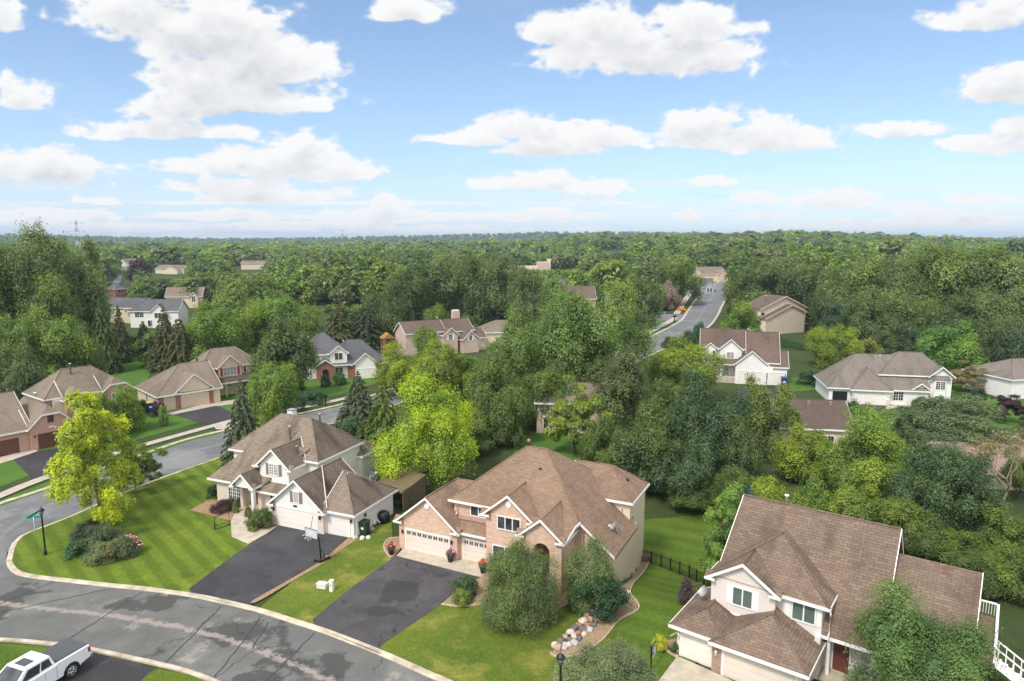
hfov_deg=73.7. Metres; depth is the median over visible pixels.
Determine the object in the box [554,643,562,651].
boulder
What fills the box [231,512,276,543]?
walk
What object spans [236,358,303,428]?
deciduous tree
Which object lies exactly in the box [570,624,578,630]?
boulder
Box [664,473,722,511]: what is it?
deciduous tree
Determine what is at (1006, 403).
smoke tree
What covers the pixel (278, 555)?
driveway
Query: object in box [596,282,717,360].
kerb
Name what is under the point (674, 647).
shrub
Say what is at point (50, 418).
window
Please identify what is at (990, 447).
bare tree
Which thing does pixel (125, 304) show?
house
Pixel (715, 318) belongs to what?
kerb
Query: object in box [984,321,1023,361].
deciduous tree
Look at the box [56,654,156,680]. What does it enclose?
driveway
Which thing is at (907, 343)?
deciduous tree
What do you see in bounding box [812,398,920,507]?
deciduous tree
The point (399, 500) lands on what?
shrub
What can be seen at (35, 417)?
house
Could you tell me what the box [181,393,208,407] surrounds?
garage door
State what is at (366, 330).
pine tree
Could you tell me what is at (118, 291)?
house
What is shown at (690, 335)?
arborvitae
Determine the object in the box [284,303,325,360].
maple tree
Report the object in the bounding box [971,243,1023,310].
cottonwood tree
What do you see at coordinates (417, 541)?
garage door
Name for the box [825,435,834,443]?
window
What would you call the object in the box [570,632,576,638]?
boulder
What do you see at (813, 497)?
deciduous tree
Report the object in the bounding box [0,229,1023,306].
distant wood
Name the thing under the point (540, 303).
deciduous tree
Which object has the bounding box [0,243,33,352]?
elm tree
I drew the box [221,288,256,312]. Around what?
deciduous tree
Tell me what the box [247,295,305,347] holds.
maple tree
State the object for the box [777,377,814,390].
lawn
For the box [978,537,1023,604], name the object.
deciduous tree
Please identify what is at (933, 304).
deciduous tree
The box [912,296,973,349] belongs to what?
cottonwood tree
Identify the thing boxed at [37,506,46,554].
lamp post
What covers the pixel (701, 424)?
deciduous tree
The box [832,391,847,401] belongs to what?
garage door
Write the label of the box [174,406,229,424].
driveway
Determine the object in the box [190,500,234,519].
rock bed
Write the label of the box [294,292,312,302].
house
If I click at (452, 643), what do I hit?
lawn
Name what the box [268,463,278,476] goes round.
window
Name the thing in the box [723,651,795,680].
garage door
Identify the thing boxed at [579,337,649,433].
ash tree
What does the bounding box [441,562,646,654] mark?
rock bed
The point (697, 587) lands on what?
shrub
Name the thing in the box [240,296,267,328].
deciduous tree
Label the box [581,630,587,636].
boulder
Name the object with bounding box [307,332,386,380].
house
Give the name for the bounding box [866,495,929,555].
deciduous tree
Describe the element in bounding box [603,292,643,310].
house
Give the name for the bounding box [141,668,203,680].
lawn
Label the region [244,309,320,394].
linden tree
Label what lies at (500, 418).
deciduous tree
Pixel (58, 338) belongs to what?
locust tree
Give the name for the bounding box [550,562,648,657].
edging
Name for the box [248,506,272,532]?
shrub
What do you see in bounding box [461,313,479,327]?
maple tree
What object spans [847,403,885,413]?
driveway
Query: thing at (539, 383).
deciduous tree
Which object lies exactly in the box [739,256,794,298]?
oak tree
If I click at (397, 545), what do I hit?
rock bed
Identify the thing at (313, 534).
basketball hoop
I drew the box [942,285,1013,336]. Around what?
cottonwood tree
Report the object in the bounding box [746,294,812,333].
house
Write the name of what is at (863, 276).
cottonwood tree
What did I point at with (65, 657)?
pickup truck
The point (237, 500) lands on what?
shrub
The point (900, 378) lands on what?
house
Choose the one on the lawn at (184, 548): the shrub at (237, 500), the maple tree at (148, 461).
the maple tree at (148, 461)
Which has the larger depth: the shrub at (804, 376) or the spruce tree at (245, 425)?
the shrub at (804, 376)
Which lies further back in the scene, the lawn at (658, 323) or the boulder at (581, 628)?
the lawn at (658, 323)
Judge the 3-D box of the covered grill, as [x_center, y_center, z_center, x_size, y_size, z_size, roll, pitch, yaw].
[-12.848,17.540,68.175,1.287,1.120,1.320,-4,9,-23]
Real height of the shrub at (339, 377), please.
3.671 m
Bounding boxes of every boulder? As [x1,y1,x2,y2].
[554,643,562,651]
[556,637,563,643]
[565,628,574,634]
[566,641,572,647]
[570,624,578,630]
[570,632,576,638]
[571,639,578,645]
[578,617,587,624]
[578,625,586,631]
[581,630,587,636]
[586,626,593,632]
[587,616,592,621]
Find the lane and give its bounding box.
[111,266,128,284]
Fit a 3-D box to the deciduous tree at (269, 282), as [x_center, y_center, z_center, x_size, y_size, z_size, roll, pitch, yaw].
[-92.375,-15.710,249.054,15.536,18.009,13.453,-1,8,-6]
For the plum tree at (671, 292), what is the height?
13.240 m
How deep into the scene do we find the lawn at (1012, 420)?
107.30 m
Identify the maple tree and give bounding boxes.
[43,389,144,525]
[82,386,119,442]
[93,442,168,489]
[103,383,147,432]
[170,295,248,358]
[232,300,268,357]
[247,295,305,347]
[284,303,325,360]
[366,363,480,488]
[423,302,449,319]
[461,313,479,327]
[542,374,613,453]
[626,276,666,328]
[840,571,1013,680]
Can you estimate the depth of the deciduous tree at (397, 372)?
120.79 m
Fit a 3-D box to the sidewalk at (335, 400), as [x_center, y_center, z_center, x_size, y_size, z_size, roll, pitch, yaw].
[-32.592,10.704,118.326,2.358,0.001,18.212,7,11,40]
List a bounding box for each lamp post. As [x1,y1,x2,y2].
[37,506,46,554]
[556,651,564,680]
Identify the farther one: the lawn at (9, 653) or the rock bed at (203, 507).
the rock bed at (203, 507)
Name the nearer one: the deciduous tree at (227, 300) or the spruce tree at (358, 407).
the spruce tree at (358, 407)
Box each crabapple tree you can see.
[472,532,566,642]
[562,529,619,615]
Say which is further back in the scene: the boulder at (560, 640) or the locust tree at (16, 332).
the locust tree at (16, 332)
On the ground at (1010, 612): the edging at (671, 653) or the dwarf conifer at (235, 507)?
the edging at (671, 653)
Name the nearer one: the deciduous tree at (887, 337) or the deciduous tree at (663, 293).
the deciduous tree at (887, 337)
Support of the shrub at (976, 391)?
on the lawn at (1012, 420)
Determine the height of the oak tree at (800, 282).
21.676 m
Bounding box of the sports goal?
[214,511,229,529]
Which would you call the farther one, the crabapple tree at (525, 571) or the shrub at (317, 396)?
the shrub at (317, 396)
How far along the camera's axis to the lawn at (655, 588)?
59.28 m
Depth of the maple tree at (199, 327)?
141.76 m
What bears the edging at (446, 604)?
on the lawn at (452, 643)
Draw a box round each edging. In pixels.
[383,537,398,557]
[441,603,481,606]
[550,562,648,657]
[664,649,678,656]
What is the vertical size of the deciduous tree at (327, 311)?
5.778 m
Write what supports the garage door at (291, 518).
in the house at (291, 468)
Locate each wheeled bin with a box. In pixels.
[145,401,153,411]
[358,518,370,534]
[780,376,787,385]
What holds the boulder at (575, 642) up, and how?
on the lawn at (655, 588)
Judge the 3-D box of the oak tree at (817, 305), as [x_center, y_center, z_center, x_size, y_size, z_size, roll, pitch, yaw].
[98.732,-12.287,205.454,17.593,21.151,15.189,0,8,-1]
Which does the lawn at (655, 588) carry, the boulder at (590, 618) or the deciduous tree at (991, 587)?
the boulder at (590, 618)
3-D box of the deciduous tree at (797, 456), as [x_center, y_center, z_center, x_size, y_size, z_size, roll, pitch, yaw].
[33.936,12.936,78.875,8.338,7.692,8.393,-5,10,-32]
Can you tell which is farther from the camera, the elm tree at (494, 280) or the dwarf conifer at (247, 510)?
the elm tree at (494, 280)
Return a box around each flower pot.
[386,541,395,554]
[445,548,454,562]
[478,557,487,572]
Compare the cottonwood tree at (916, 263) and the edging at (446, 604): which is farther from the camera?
the cottonwood tree at (916, 263)
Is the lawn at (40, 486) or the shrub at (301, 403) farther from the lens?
the shrub at (301, 403)
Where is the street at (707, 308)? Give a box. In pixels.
[574,280,728,371]
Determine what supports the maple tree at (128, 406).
on the lawn at (11, 471)
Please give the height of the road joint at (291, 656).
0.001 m
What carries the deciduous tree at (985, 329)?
on the lawn at (957, 387)
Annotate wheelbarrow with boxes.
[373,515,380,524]
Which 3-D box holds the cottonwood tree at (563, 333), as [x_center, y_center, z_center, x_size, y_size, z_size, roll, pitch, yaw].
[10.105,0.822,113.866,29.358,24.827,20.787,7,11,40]
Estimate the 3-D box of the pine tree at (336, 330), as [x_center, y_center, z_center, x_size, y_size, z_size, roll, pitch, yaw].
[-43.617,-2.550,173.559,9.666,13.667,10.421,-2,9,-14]
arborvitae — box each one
[679,329,696,348]
[691,319,704,344]
[847,398,862,422]
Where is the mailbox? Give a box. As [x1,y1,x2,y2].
[323,393,327,406]
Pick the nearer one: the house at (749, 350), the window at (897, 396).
the window at (897, 396)
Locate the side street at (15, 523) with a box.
[0,389,406,577]
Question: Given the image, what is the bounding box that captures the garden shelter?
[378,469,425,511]
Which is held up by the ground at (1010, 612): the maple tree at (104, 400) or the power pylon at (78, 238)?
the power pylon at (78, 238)
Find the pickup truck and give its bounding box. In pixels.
[0,638,92,680]
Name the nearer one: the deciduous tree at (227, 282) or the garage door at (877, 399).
the garage door at (877, 399)
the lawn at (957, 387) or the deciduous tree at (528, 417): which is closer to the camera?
the deciduous tree at (528, 417)
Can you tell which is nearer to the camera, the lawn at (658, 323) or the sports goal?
the sports goal
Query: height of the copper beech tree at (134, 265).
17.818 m
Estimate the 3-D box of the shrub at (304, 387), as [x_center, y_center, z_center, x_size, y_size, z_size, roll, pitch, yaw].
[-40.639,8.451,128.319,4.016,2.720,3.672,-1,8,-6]
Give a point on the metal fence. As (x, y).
(688, 570)
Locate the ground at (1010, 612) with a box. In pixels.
[0,234,1023,680]
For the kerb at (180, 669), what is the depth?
46.03 m
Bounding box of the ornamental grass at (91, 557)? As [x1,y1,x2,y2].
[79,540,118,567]
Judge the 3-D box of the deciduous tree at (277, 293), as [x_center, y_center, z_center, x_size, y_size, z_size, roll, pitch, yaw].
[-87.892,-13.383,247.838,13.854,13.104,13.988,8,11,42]
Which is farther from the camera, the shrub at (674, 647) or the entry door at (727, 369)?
the entry door at (727, 369)
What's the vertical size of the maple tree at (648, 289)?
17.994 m
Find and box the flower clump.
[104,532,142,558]
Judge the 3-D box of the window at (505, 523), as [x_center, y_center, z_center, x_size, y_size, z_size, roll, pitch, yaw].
[-0.275,15.409,57.324,2.230,1.230,0.070,4,9,26]
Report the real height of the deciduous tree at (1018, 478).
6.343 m
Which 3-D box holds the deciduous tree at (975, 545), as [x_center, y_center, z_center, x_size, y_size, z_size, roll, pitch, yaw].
[39.092,17.978,58.216,6.178,3.596,5.334,2,9,11]
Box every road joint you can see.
[0,582,52,603]
[2,588,110,611]
[71,592,141,637]
[165,606,220,662]
[214,634,248,677]
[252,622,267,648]
[266,633,313,680]
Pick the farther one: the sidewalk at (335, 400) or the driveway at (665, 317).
the driveway at (665, 317)
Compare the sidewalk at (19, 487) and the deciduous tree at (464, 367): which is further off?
the deciduous tree at (464, 367)
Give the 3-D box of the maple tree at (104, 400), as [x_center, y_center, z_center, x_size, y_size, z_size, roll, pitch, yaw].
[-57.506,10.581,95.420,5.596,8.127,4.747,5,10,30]
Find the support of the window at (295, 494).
in the house at (291, 468)
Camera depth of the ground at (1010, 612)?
87.09 m
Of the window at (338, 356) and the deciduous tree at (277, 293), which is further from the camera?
the deciduous tree at (277, 293)
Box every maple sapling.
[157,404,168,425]
[410,324,440,359]
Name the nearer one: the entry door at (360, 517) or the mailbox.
the entry door at (360, 517)
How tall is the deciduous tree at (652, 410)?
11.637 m
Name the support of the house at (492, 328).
on the ground at (1010, 612)
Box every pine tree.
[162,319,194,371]
[325,304,355,343]
[348,304,382,350]
[364,384,403,456]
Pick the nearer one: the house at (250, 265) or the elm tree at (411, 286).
the elm tree at (411, 286)
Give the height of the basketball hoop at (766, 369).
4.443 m
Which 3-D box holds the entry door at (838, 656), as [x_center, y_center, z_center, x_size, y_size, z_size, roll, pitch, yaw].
[21.331,20.545,44.289,0.950,2.000,0.105,6,10,36]
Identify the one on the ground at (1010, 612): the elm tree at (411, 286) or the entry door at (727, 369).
the elm tree at (411, 286)
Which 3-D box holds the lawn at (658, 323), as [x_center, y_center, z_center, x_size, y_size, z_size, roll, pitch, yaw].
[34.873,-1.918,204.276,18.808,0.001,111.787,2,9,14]
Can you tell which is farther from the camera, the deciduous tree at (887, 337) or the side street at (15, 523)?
the deciduous tree at (887, 337)
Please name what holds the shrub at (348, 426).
on the ground at (1010, 612)
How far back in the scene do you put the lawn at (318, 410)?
113.54 m
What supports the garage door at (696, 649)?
in the house at (778, 597)
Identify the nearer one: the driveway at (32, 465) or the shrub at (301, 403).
the driveway at (32, 465)
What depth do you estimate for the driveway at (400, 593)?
53.31 m
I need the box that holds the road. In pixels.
[0,575,435,680]
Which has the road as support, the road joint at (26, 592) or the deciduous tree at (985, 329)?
the road joint at (26, 592)
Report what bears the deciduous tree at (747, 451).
on the ground at (1010, 612)
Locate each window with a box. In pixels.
[47,415,53,422]
[134,312,143,316]
[147,320,151,326]
[223,366,236,375]
[227,484,239,499]
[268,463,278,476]
[293,491,298,503]
[334,353,342,359]
[335,367,342,374]
[470,506,485,518]
[492,544,509,561]
[497,515,520,532]
[543,417,554,428]
[726,352,733,358]
[731,585,753,610]
[791,602,816,625]
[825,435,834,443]
[893,391,903,400]
[935,381,945,389]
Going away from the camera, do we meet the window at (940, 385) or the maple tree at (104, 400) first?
the maple tree at (104, 400)
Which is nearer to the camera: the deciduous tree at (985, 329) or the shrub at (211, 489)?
the shrub at (211, 489)
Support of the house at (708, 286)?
on the ground at (1010, 612)
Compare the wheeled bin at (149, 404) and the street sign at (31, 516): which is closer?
the street sign at (31, 516)
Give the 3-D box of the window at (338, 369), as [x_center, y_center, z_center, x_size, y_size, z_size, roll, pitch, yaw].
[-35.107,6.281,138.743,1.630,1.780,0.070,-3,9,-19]
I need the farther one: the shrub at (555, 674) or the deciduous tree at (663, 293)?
the deciduous tree at (663, 293)
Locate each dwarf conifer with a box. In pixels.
[232,501,239,513]
[244,505,252,516]
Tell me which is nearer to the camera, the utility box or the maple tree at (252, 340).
the utility box
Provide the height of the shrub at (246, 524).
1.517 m
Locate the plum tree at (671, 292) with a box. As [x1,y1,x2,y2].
[659,278,681,310]
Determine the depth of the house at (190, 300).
283.50 m
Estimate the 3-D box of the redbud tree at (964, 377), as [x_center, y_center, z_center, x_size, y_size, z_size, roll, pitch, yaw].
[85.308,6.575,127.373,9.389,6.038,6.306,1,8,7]
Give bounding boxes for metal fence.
[644,550,710,586]
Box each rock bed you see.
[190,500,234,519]
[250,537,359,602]
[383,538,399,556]
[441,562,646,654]
[667,639,679,655]
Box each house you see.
[0,363,133,456]
[105,285,127,296]
[106,297,149,322]
[121,258,135,265]
[128,299,189,327]
[134,346,255,409]
[155,265,186,273]
[164,287,206,307]
[207,408,397,538]
[240,260,266,269]
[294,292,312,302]
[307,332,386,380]
[393,310,487,355]
[393,439,649,593]
[476,320,521,346]
[534,382,607,433]
[554,286,596,307]
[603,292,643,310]
[668,494,1023,680]
[684,278,714,293]
[693,266,728,281]
[699,328,788,384]
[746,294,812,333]
[766,398,853,448]
[813,351,955,405]
[915,441,1023,490]
[961,358,1023,398]
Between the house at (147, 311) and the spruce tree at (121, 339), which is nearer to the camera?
the spruce tree at (121, 339)
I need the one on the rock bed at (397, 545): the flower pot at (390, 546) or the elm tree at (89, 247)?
the flower pot at (390, 546)
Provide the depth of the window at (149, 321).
219.49 m
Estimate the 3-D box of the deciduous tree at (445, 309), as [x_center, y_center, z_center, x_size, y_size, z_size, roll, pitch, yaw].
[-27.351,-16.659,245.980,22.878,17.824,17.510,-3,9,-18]
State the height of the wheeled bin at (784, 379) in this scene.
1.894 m
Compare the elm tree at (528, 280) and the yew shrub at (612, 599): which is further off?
the elm tree at (528, 280)
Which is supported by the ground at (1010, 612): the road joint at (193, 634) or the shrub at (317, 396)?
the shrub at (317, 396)
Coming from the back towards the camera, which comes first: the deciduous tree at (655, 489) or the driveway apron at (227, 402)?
the driveway apron at (227, 402)
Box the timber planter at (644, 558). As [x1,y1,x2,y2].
[641,554,650,562]
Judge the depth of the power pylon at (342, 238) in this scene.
1037.83 m
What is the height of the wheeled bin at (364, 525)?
1.361 m
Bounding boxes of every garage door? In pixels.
[0,437,19,456]
[38,431,59,448]
[164,398,175,409]
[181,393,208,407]
[278,507,316,529]
[330,515,348,536]
[356,368,375,378]
[406,530,448,557]
[464,539,485,561]
[681,632,711,667]
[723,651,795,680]
[738,371,763,384]
[769,373,783,384]
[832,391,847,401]
[855,393,885,404]
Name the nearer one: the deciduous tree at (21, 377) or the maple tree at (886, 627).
the maple tree at (886, 627)
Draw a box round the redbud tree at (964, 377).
[949,359,989,390]
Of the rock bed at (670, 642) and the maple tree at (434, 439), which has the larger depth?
the maple tree at (434, 439)
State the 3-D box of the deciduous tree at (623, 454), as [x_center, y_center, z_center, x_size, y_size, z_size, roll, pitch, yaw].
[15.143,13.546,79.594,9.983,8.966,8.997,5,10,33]
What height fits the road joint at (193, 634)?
0.001 m
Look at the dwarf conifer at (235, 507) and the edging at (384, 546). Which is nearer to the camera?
the edging at (384, 546)
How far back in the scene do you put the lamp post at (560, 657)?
38.58 m
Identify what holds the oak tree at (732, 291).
on the ground at (1010, 612)
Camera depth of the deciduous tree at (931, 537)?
59.45 m
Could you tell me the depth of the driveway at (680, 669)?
44.34 m
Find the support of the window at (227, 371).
in the house at (211, 375)
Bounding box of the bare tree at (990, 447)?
[965,426,1023,500]
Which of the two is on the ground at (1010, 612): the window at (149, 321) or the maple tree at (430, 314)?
the maple tree at (430, 314)
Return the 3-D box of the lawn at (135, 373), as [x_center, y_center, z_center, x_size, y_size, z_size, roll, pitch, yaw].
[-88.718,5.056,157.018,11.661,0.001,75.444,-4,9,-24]
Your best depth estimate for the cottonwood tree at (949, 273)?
180.99 m
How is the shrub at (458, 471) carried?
on the ground at (1010, 612)
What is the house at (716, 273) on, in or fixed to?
on the ground at (1010, 612)
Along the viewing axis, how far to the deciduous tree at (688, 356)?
116.49 m
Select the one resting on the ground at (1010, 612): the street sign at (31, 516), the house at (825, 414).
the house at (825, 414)
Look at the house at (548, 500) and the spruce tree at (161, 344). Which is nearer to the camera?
the house at (548, 500)
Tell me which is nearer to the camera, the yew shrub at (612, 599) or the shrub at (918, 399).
the yew shrub at (612, 599)
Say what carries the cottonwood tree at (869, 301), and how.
on the ground at (1010, 612)
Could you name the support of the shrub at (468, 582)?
on the lawn at (452, 643)
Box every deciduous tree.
[0,338,47,400]
[69,316,108,371]
[110,332,135,352]
[128,292,147,297]
[129,330,173,365]
[209,276,237,310]
[211,279,255,310]
[212,277,238,297]
[213,294,247,335]
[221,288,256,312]
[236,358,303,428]
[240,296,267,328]
[241,277,277,300]
[244,273,278,291]
[244,297,269,314]
[269,287,292,301]
[321,303,338,319]
[325,303,360,328]
[350,303,363,315]
[356,258,403,316]
[363,271,405,343]
[369,339,415,396]
[403,337,462,394]
[423,274,450,316]
[447,351,482,394]
[454,418,494,456]
[460,340,524,413]
[468,385,531,448]
[510,374,538,430]
[522,366,568,428]
[527,271,550,325]
[537,289,567,324]
[541,357,577,396]
[558,632,663,680]
[578,412,616,462]
[589,311,605,330]
[590,282,604,309]
[601,419,683,494]
[607,312,636,328]
[630,373,683,455]
[641,332,732,404]
[644,284,667,309]
[646,437,715,502]
[646,477,671,492]
[653,259,705,305]
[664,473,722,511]
[665,362,759,479]
[708,462,762,520]
[715,299,762,331]
[716,414,765,482]
[724,307,732,317]
[734,371,804,462]
[737,288,769,308]
[749,473,789,500]
[770,422,843,486]
[774,257,806,276]
[776,472,842,514]
[804,323,865,368]
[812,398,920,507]
[822,478,881,522]
[834,285,889,340]
[857,338,887,353]
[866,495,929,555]
[870,330,900,353]
[881,249,939,273]
[881,266,934,287]
[884,434,1012,543]
[896,280,950,305]
[896,321,926,352]
[901,506,963,562]
[914,297,939,348]
[915,319,989,370]
[929,524,1014,565]
[945,551,1011,600]
[961,316,1007,364]
[966,499,1023,554]
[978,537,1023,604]
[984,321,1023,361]
[995,444,1023,499]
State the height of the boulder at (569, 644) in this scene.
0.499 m
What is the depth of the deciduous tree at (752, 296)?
224.28 m
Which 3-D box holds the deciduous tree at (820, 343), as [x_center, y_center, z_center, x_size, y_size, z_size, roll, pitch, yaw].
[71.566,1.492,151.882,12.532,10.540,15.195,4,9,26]
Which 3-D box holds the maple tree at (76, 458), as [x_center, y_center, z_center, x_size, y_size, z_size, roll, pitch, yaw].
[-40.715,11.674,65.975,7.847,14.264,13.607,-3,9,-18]
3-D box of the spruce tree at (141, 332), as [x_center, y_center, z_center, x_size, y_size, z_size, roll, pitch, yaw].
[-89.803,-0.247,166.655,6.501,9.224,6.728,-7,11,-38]
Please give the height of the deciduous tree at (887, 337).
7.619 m
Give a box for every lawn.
[0,394,250,486]
[0,431,222,505]
[0,643,48,670]
[12,453,276,591]
[109,355,150,392]
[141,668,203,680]
[260,515,606,680]
[281,376,376,403]
[297,404,342,414]
[513,423,580,460]
[575,514,723,680]
[586,321,663,360]
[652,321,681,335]
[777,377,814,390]
[851,396,1023,441]
[931,349,969,391]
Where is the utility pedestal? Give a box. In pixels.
[328,579,333,591]
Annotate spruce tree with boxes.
[91,298,125,373]
[112,305,134,363]
[132,321,151,355]
[144,306,176,372]
[219,378,258,467]
[336,371,377,432]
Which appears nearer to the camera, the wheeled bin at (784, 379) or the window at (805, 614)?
the window at (805, 614)
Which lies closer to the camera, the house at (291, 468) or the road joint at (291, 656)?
the road joint at (291, 656)
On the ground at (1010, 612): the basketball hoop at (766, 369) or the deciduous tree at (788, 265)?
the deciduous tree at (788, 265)
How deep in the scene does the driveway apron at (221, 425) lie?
103.53 m
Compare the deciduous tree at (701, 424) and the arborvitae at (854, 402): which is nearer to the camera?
the deciduous tree at (701, 424)
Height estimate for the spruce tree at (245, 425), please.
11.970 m
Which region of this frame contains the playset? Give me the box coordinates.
[380,332,394,355]
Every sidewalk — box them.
[0,419,230,497]
[281,396,348,411]
[642,318,677,334]
[673,294,690,313]
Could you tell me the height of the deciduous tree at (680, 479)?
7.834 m
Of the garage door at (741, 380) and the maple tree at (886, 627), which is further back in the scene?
the garage door at (741, 380)
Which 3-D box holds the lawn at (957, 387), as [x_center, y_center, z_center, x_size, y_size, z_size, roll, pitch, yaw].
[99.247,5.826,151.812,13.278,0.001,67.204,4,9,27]
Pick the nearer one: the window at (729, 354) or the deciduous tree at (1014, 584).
the deciduous tree at (1014, 584)
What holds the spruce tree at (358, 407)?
on the ground at (1010, 612)
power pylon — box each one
[67,220,85,250]
[337,229,347,247]
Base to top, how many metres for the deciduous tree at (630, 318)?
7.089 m
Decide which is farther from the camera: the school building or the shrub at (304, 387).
the school building
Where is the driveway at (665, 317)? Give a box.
[646,314,683,320]
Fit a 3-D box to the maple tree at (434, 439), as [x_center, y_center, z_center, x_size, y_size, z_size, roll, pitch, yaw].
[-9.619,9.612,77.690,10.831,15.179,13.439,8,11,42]
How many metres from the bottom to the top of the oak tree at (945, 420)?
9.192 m
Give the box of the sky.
[0,0,1023,238]
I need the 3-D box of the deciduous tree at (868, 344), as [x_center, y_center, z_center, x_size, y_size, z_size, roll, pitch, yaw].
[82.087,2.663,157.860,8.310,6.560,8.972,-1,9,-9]
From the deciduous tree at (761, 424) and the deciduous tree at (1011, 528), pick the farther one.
the deciduous tree at (761, 424)
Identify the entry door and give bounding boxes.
[358,514,362,534]
[723,365,728,374]
[832,643,849,673]
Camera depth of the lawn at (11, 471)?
101.12 m
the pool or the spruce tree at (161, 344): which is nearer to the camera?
the pool
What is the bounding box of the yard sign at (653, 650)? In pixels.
[650,640,655,668]
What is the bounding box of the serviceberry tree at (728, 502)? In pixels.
[699,478,743,574]
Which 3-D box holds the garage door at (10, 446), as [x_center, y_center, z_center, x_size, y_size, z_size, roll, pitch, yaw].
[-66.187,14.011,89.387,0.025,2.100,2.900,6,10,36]
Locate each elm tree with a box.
[0,217,115,329]
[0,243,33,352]
[23,265,89,361]
[47,236,115,336]
[378,266,438,321]
[406,248,469,319]
[445,249,489,318]
[459,250,527,325]
[497,264,546,330]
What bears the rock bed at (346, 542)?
on the lawn at (452, 643)
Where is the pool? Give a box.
[719,484,754,494]
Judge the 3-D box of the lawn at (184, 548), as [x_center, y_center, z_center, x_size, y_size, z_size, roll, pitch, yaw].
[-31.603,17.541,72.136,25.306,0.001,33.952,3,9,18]
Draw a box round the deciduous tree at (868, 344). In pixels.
[857,338,887,353]
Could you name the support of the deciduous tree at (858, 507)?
on the ground at (1010, 612)
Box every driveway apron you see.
[0,450,36,462]
[167,400,235,414]
[213,421,236,428]
[396,548,487,576]
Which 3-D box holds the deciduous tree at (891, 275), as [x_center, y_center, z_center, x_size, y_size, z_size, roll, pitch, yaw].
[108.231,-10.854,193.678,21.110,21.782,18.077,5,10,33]
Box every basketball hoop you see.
[305,527,330,562]
[762,366,772,384]
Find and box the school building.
[512,259,550,269]
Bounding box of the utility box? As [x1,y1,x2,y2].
[316,581,328,588]
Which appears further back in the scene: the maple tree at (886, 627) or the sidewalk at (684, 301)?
the sidewalk at (684, 301)
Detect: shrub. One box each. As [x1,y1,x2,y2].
[61,537,90,560]
[67,518,112,542]
[81,520,125,556]
[135,399,149,412]
[150,402,166,416]
[206,483,217,498]
[208,499,233,514]
[223,497,240,509]
[243,519,262,530]
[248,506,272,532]
[283,392,307,410]
[297,380,306,389]
[303,389,326,405]
[320,374,331,387]
[332,371,346,384]
[333,416,359,435]
[354,419,372,440]
[394,493,415,505]
[431,467,459,476]
[449,574,479,598]
[450,587,471,606]
[552,656,583,680]
[563,567,633,624]
[650,633,667,651]
[659,335,681,348]
[670,641,678,655]
[676,575,692,604]
[691,582,704,595]
[793,369,819,385]
[912,396,923,407]
[970,387,988,400]
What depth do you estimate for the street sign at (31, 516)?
61.80 m
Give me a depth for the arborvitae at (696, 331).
176.86 m
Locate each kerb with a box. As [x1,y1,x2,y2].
[0,388,392,503]
[0,637,219,680]
[6,402,451,680]
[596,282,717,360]
[637,299,725,361]
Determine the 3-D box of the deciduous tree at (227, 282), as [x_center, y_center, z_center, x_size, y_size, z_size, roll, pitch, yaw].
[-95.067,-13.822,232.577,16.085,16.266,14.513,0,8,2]
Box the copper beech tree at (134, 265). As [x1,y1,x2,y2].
[126,256,153,282]
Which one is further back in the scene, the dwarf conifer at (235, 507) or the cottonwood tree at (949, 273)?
the cottonwood tree at (949, 273)
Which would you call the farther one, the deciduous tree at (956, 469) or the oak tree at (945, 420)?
the oak tree at (945, 420)
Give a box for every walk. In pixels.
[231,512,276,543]
[886,405,911,408]
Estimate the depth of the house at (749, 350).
134.97 m
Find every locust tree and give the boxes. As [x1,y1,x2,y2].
[0,311,40,378]
[7,303,99,379]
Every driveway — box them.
[13,448,62,479]
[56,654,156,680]
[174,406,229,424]
[189,525,346,604]
[313,556,479,652]
[646,314,683,320]
[659,657,731,680]
[736,388,782,400]
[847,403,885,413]
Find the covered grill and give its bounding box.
[377,510,389,523]
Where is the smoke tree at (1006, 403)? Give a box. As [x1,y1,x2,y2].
[979,394,1023,419]
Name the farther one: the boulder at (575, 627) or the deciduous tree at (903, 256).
the deciduous tree at (903, 256)
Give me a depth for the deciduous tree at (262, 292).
228.90 m
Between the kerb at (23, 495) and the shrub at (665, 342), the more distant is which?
the shrub at (665, 342)
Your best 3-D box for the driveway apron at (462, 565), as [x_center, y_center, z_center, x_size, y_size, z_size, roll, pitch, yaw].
[-6.033,19.293,60.045,9.046,0.001,2.443,4,9,27]
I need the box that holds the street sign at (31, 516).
[26,511,40,548]
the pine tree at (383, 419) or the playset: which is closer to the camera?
the pine tree at (383, 419)
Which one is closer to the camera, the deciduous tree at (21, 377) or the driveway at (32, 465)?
the driveway at (32, 465)
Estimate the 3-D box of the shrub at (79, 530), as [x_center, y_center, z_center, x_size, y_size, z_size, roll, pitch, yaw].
[-39.272,17.933,63.527,3.744,2.703,3.970,5,10,29]
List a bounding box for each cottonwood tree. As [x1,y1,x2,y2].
[486,295,544,387]
[504,271,660,381]
[814,294,862,349]
[815,251,916,315]
[844,286,902,343]
[854,242,954,300]
[869,294,933,346]
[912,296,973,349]
[918,239,979,305]
[934,242,1023,305]
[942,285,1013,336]
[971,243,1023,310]
[972,285,1023,341]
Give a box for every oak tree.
[719,265,770,313]
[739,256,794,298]
[774,261,833,325]
[806,265,851,324]
[880,391,1018,454]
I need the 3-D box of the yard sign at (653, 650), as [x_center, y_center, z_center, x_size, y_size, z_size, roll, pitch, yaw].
[9.292,20.680,44.913,0.100,1.750,1.000,4,10,28]

